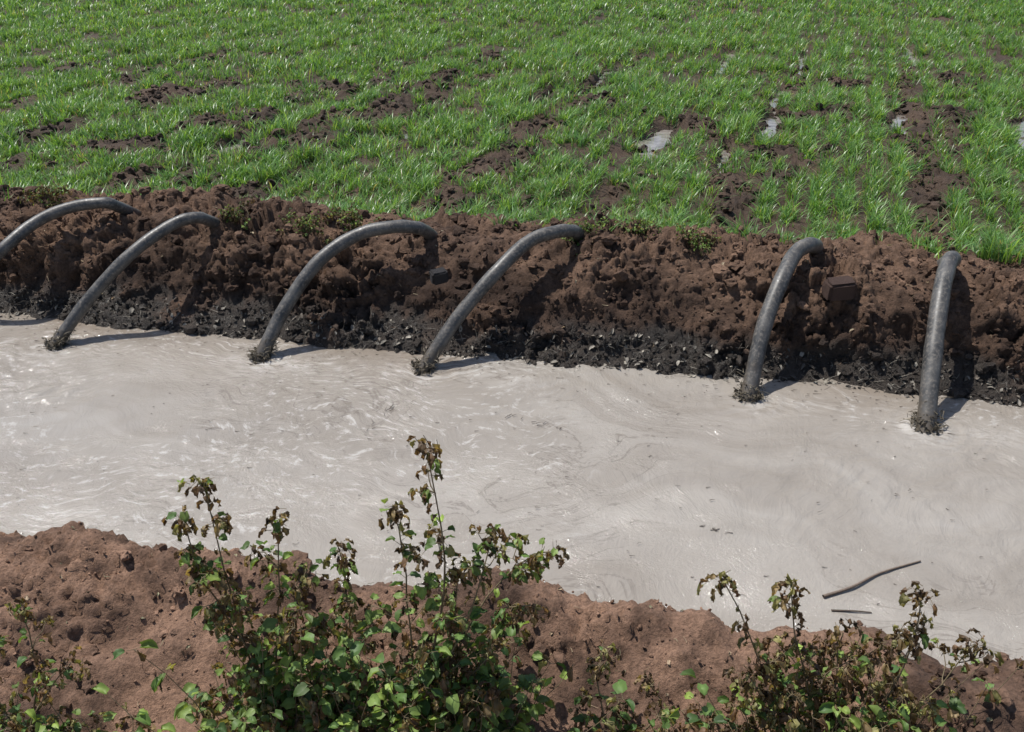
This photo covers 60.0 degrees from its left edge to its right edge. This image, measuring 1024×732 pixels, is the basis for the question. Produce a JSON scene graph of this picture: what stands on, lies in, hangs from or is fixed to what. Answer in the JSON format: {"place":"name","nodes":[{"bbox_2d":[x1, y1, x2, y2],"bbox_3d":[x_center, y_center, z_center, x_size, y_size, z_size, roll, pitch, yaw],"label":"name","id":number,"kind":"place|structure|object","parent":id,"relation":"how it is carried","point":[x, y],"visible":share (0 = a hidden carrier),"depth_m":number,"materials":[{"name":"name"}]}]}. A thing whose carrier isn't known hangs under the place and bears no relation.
{"place":"outdoors","nodes":[
{"label":"outdoors","id":0,"kind":"place"},
{"bbox_2d":[0,312,1023,667],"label":"canal water","id":1,"kind":"structure","parent":0,"point":[116,440],"depth_m":3.91,"materials":[{"name":"beige liquid"}]},
{"bbox_2d":[7,318,1000,652],"bbox_3d":[-0.158,0.403,4.004,7.599,0.004,1.788,5,29,9],"label":"floating debris","id":2,"kind":"object","parent":1,"relation":"on","point":[477,430],"visible":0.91,"depth_m":4.34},
{"bbox_2d":[831,609,871,612],"bbox_3d":[1.210,0.874,3.161,0.140,0.009,0.008,2,29,3],"label":"floating stick","id":3,"kind":"object","parent":1,"relation":"on","point":[837,610],"visible":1,"depth_m":3.16,"materials":[{"name":"brown wood"}]},
{"bbox_2d":[822,560,920,597],"bbox_3d":[1.344,0.788,3.302,0.471,0.015,0.021,-13,32,-22],"label":"floating stick","id":4,"kind":"object","parent":1,"relation":"on","point":[849,587],"visible":1,"depth_m":3.28,"materials":[{"name":"brown wood"}]},
{"bbox_2d":[0,0,1023,731],"bbox_3d":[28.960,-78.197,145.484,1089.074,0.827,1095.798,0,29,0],"label":"ground","id":5,"kind":"structure","parent":0,"point":[114,602],"depth_m":4.86,"materials":[{"name":"soil"}]},
{"bbox_2d":[17,183,71,208],"bbox_3d":[-2.925,-1.029,5.566,0.313,0.248,0.170,-7,30,-12],"label":"crest weed","id":6,"kind":"object","parent":5,"relation":"on","point":[52,194],"visible":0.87,"depth_m":5.54,"materials":[{"name":"green plant"}]},
{"bbox_2d":[0,197,141,259],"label":"siphon tube","id":7,"kind":"object","parent":5,"relation":"on","point":[14,238],"visible":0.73,"depth_m":5.25,"materials":[{"name":"grey plastic"}]},
{"bbox_2d":[0,597,150,731],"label":"wilted weed","id":8,"kind":"object","parent":5,"relation":"on","point":[37,723],"visible":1,"depth_m":2.32,"materials":[{"name":"green plant"}]},
{"bbox_2d":[38,212,220,350],"bbox_3d":[-2.083,-0.555,5.240,0.307,0.681,1.502,23,36,35],"label":"siphon tube","id":9,"kind":"object","parent":5,"relation":"on","point":[99,286],"visible":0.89,"depth_m":4.96,"materials":[{"name":"grey plastic"}]},
{"bbox_2d":[217,197,254,229],"bbox_3d":[-1.701,-0.901,5.328,0.329,0.217,0.153,5,29,8],"label":"crest weed","id":10,"kind":"object","parent":5,"relation":"on","point":[230,215],"visible":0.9,"depth_m":5.29,"materials":[{"name":"green plant"}]},
{"bbox_2d":[91,474,485,731],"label":"wilted weed","id":11,"kind":"object","parent":5,"relation":"on","point":[283,684],"visible":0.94,"depth_m":2.37,"materials":[{"name":"green plant"}]},
{"bbox_2d":[276,208,331,244],"bbox_3d":[-1.213,-0.831,5.209,0.383,0.217,0.195,8,30,13],"label":"crest weed","id":12,"kind":"object","parent":5,"relation":"on","point":[305,224],"visible":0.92,"depth_m":5.17,"materials":[{"name":"green plant"}]},
{"bbox_2d":[247,219,437,364],"bbox_3d":[-0.841,-0.480,5.088,1.564,0.706,0.336,-25,38,-38],"label":"siphon tube","id":13,"kind":"object","parent":5,"relation":"on","point":[312,268],"visible":0.81,"depth_m":4.86,"materials":[{"name":"grey plastic"}]},
{"bbox_2d":[326,199,380,232],"bbox_3d":[-0.923,-0.851,5.249,0.338,0.234,0.211,-16,33,-26],"label":"crest weed","id":14,"kind":"object","parent":5,"relation":"on","point":[352,217],"visible":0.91,"depth_m":5.21,"materials":[{"name":"green plant"}]},
{"bbox_2d":[429,267,448,284],"bbox_3d":[-0.402,-0.493,4.849,0.094,0.076,0.075,-16,38,-18],"label":"stone","id":15,"kind":"object","parent":5,"relation":"on","point":[438,276],"visible":1,"depth_m":4.82,"materials":[{"name":"stone"}]},
{"bbox_2d":[268,435,634,731],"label":"wilted weed","id":16,"kind":"object","parent":5,"relation":"on","point":[451,693],"visible":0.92,"depth_m":2.38,"materials":[{"name":"green plant"}]},
{"bbox_2d":[410,224,585,375],"bbox_3d":[0.056,-0.441,5.014,0.321,0.704,1.610,24,37,36],"label":"siphon tube","id":17,"kind":"object","parent":5,"relation":"on","point":[488,280],"visible":0.88,"depth_m":4.72,"materials":[{"name":"grey plastic"}]},
{"bbox_2d":[0,0,1023,264],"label":"wheat crop","id":18,"kind":"object","parent":5,"relation":"on","point":[998,246],"visible":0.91,"depth_m":9.83,"materials":[{"name":"green plant"}]},
{"bbox_2d":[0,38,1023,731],"bbox_3d":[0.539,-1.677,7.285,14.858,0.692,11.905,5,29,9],"label":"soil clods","id":19,"kind":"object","parent":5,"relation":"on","point":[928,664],"visible":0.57,"depth_m":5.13,"materials":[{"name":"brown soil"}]},
{"bbox_2d":[0,190,1023,731],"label":"plant litter","id":20,"kind":"object","parent":5,"relation":"on","point":[826,382],"visible":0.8,"depth_m":4.78,"materials":[{"name":"plant"}]},
{"bbox_2d":[561,216,608,256],"bbox_3d":[0.398,-0.718,5.089,0.306,0.270,0.255,-24,37,-37],"label":"crest weed","id":21,"kind":"object","parent":5,"relation":"on","point":[589,226],"visible":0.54,"depth_m":5.05,"materials":[{"name":"green plant"}]},
{"bbox_2d":[567,639,686,731],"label":"wilted weed","id":22,"kind":"object","parent":5,"relation":"on","point":[617,717],"visible":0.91,"depth_m":2.44,"materials":[{"name":"green plant"}]},
{"bbox_2d":[613,216,664,239],"bbox_3d":[0.737,-0.799,5.188,0.300,0.173,0.269,0,29,0],"label":"crest weed","id":23,"kind":"object","parent":5,"relation":"on","point":[639,226],"visible":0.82,"depth_m":5.12,"materials":[{"name":"green plant"}]},
{"bbox_2d":[674,223,720,255],"bbox_3d":[1.037,-0.709,4.996,0.254,0.206,0.229,25,37,37],"label":"crest weed","id":24,"kind":"object","parent":5,"relation":"on","point":[694,237],"visible":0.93,"depth_m":4.96,"materials":[{"name":"green plant"}]},
{"bbox_2d":[732,237,822,403],"bbox_3d":[1.499,-0.339,4.837,0.214,0.710,1.487,14,32,24],"label":"siphon tube","id":25,"kind":"object","parent":5,"relation":"on","point":[749,389],"visible":0.91,"depth_m":4.49,"materials":[{"name":"grey plastic"}]},
{"bbox_2d":[595,570,1023,731],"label":"wilted weed","id":26,"kind":"object","parent":5,"relation":"on","point":[788,700],"visible":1,"depth_m":2.28,"materials":[{"name":"green plant"}]},
{"bbox_2d":[822,276,856,300],"bbox_3d":[1.700,-0.402,4.602,0.156,0.105,0.106,-7,35,-3],"label":"stone","id":27,"kind":"object","parent":5,"relation":"on","point":[839,288],"visible":1,"depth_m":4.57,"materials":[{"name":"stone"}]},
{"bbox_2d":[900,251,961,435],"bbox_3d":[2.217,-0.227,4.637,0.230,0.706,1.538,11,31,20],"label":"siphon tube","id":28,"kind":"object","parent":5,"relation":"on","point":[926,413],"visible":0.88,"depth_m":4.28,"materials":[{"name":"grey plastic"}]},
{"bbox_2d":[206,42,1023,172],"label":"furrow water","id":29,"kind":"structure","parent":0,"point":[658,139],"depth_m":8.95,"materials":[{"name":"grey liquid"}]}
]}

